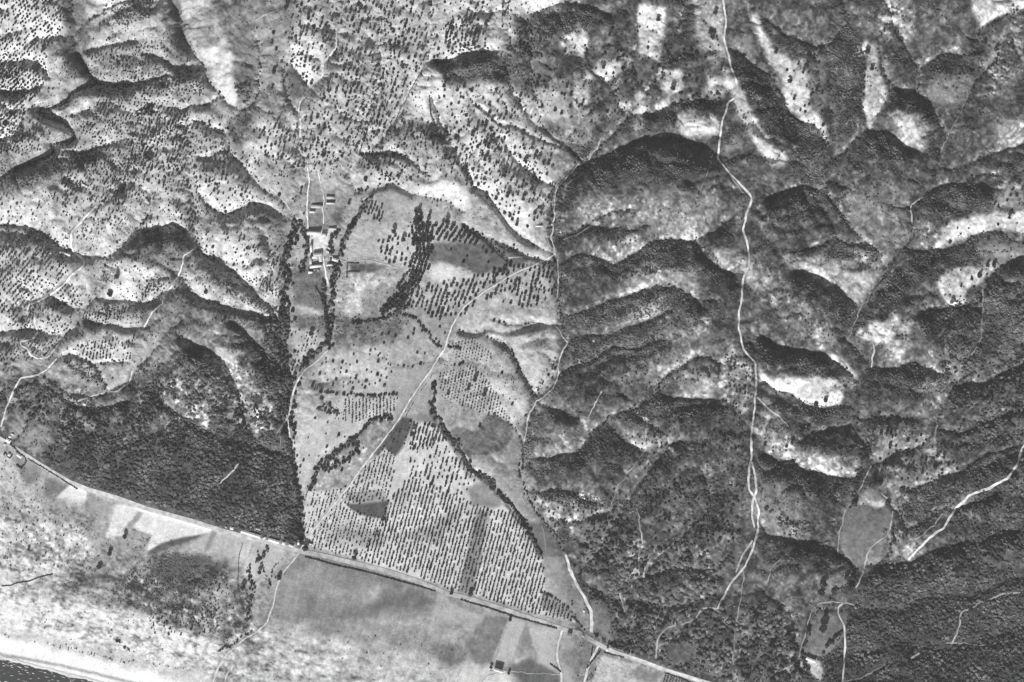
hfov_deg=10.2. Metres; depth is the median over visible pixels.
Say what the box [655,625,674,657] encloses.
footpath
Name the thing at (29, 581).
hedge
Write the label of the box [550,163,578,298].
stream bed
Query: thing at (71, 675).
surf foam
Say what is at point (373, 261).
footpath
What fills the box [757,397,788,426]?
dirt road
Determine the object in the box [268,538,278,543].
roadside house
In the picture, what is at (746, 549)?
dirt road
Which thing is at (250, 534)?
roadside house
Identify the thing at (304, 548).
lone tree
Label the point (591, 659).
dirt road
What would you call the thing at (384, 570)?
coast road
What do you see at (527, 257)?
footpath
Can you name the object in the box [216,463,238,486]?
footpath
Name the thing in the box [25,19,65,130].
footpath
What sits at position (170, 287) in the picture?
footpath
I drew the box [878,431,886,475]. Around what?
footpath
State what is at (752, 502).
dirt road
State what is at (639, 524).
footpath
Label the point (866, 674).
footpath
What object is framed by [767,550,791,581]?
footpath
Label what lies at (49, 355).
dirt road
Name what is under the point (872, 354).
footpath
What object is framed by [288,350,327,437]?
dirt road
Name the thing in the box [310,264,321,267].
farmhouse
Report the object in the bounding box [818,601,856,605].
footpath
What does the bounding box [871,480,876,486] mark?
lone tree
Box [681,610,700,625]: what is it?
footpath
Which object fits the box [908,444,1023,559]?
dirt road
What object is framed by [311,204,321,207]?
shed
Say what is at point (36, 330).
dirt road
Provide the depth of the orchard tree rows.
8967.30 m
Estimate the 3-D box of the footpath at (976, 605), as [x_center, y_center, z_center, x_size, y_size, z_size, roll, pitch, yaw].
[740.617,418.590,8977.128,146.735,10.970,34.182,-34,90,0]
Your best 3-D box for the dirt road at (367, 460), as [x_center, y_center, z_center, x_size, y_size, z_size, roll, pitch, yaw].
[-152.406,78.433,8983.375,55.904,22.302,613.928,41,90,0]
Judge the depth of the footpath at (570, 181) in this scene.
8960.81 m
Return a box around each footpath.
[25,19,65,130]
[78,392,106,401]
[109,367,133,391]
[142,247,195,328]
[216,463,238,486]
[222,658,232,680]
[269,187,291,210]
[298,29,336,136]
[318,172,324,223]
[348,260,393,267]
[395,62,426,120]
[483,671,505,681]
[490,670,559,674]
[504,254,549,258]
[563,172,583,197]
[563,225,591,239]
[587,391,601,418]
[611,447,647,504]
[636,508,642,542]
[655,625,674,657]
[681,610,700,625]
[727,170,746,196]
[733,570,744,664]
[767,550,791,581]
[799,604,817,657]
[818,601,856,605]
[837,509,845,553]
[842,661,889,681]
[847,278,881,339]
[855,511,893,587]
[871,342,874,367]
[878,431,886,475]
[903,513,942,546]
[910,197,922,223]
[919,425,937,446]
[938,95,967,160]
[946,635,1023,645]
[952,592,1022,641]
[971,289,983,355]
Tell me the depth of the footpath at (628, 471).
8967.75 m
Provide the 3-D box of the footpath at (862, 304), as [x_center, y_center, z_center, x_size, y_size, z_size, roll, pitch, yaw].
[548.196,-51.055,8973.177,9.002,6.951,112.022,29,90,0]
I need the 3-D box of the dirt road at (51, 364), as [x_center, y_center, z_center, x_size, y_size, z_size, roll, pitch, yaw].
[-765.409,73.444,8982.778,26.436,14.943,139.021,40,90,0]
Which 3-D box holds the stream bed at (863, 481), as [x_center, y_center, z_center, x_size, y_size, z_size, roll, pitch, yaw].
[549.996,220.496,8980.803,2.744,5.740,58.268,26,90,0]
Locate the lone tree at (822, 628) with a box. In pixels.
[819,625,826,632]
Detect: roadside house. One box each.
[240,530,260,538]
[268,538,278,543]
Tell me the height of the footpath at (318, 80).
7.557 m
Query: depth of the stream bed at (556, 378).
8981.16 m
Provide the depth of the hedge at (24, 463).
8992.27 m
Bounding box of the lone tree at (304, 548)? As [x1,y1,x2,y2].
[302,545,307,551]
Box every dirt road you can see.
[0,358,56,426]
[20,337,60,358]
[21,313,38,341]
[26,205,96,312]
[213,553,298,681]
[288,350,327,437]
[300,254,554,549]
[306,167,309,228]
[322,254,328,285]
[556,630,562,681]
[565,554,592,632]
[583,645,599,681]
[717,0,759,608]
[735,540,752,571]
[751,462,756,526]
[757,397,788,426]
[837,603,845,680]
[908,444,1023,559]
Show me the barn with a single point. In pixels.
(810, 660)
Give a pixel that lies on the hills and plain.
(376, 618)
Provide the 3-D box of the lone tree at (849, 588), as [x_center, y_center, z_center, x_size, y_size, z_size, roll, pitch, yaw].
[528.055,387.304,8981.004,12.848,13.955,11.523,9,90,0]
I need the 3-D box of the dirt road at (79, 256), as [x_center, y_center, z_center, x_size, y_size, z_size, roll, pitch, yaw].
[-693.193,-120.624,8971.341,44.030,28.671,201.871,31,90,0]
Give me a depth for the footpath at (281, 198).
8976.72 m
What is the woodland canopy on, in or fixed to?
on the hills and plain
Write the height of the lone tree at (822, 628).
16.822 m
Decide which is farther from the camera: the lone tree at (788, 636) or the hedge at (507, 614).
the hedge at (507, 614)
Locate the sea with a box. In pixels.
[0,659,92,681]
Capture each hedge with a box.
[2,574,52,586]
[16,451,26,468]
[28,458,77,488]
[306,557,435,591]
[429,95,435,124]
[460,599,556,628]
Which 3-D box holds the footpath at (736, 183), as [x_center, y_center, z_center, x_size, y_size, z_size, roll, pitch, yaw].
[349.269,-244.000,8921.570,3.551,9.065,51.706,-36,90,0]
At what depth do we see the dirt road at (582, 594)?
8988.01 m
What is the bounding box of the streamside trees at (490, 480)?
[0,0,1023,679]
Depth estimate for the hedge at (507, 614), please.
8993.17 m
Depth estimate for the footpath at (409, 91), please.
8970.04 m
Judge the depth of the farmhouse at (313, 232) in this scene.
8970.71 m
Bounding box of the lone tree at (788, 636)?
[785,633,792,639]
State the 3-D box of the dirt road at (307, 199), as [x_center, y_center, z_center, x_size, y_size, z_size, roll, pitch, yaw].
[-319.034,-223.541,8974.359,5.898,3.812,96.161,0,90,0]
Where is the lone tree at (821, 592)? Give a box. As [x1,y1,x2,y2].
[818,589,824,596]
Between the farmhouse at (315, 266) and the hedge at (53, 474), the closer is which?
the farmhouse at (315, 266)
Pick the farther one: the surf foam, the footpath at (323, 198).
the surf foam
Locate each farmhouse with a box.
[307,231,319,234]
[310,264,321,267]
[313,252,321,256]
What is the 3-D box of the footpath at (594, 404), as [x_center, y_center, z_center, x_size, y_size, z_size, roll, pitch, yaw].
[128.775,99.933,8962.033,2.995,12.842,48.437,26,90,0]
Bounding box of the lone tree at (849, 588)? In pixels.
[845,585,852,591]
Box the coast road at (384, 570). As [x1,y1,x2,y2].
[0,437,709,681]
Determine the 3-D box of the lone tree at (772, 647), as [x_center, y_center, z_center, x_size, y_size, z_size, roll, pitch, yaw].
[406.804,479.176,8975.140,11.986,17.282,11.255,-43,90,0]
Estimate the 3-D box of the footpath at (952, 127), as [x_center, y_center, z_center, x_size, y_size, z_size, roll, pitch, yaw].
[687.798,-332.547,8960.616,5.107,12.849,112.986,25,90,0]
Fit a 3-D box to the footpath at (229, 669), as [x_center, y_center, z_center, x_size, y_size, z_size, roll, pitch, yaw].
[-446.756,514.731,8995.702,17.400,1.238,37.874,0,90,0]
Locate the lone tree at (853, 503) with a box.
[851,500,857,506]
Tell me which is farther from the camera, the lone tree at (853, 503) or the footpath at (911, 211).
the lone tree at (853, 503)
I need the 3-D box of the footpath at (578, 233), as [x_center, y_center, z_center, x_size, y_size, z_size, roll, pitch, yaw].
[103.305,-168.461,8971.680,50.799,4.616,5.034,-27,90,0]
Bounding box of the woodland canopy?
[0,83,1023,681]
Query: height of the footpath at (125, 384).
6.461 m
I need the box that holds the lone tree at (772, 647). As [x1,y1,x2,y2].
[769,644,775,651]
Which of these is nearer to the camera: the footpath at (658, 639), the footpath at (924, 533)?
the footpath at (924, 533)
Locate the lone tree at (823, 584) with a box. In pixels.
[819,581,827,588]
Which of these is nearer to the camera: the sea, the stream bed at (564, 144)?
the stream bed at (564, 144)
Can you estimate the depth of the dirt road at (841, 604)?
8984.48 m
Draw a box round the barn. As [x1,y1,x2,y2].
[806,657,815,662]
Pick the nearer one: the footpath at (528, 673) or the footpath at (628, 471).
the footpath at (628, 471)
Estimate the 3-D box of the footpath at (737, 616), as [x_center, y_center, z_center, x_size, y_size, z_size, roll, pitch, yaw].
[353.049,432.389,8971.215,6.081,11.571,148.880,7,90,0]
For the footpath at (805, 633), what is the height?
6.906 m
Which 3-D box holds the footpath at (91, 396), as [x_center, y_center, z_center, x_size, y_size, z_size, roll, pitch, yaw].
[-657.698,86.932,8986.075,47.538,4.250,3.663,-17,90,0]
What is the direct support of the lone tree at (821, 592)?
on the hills and plain
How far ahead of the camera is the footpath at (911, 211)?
8969.02 m
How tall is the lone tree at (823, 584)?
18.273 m
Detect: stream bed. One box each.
[523,323,567,443]
[544,131,582,159]
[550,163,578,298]
[855,465,871,498]
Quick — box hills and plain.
[0,0,1023,681]
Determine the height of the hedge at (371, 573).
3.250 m
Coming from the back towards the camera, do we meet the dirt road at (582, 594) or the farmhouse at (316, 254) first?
the dirt road at (582, 594)
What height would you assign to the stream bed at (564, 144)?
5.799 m
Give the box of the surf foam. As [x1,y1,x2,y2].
[0,656,99,681]
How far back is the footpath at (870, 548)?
8979.28 m
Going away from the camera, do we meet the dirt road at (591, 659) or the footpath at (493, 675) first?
the dirt road at (591, 659)
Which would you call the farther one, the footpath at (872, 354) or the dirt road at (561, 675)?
the dirt road at (561, 675)
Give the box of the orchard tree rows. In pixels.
[0,0,1023,681]
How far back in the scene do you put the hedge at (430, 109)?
8963.09 m
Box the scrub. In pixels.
[0,0,1023,681]
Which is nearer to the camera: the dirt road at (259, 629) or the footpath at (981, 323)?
the footpath at (981, 323)
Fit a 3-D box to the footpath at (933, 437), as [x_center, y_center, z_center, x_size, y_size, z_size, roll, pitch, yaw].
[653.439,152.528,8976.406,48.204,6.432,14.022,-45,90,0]
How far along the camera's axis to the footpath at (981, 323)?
8973.79 m

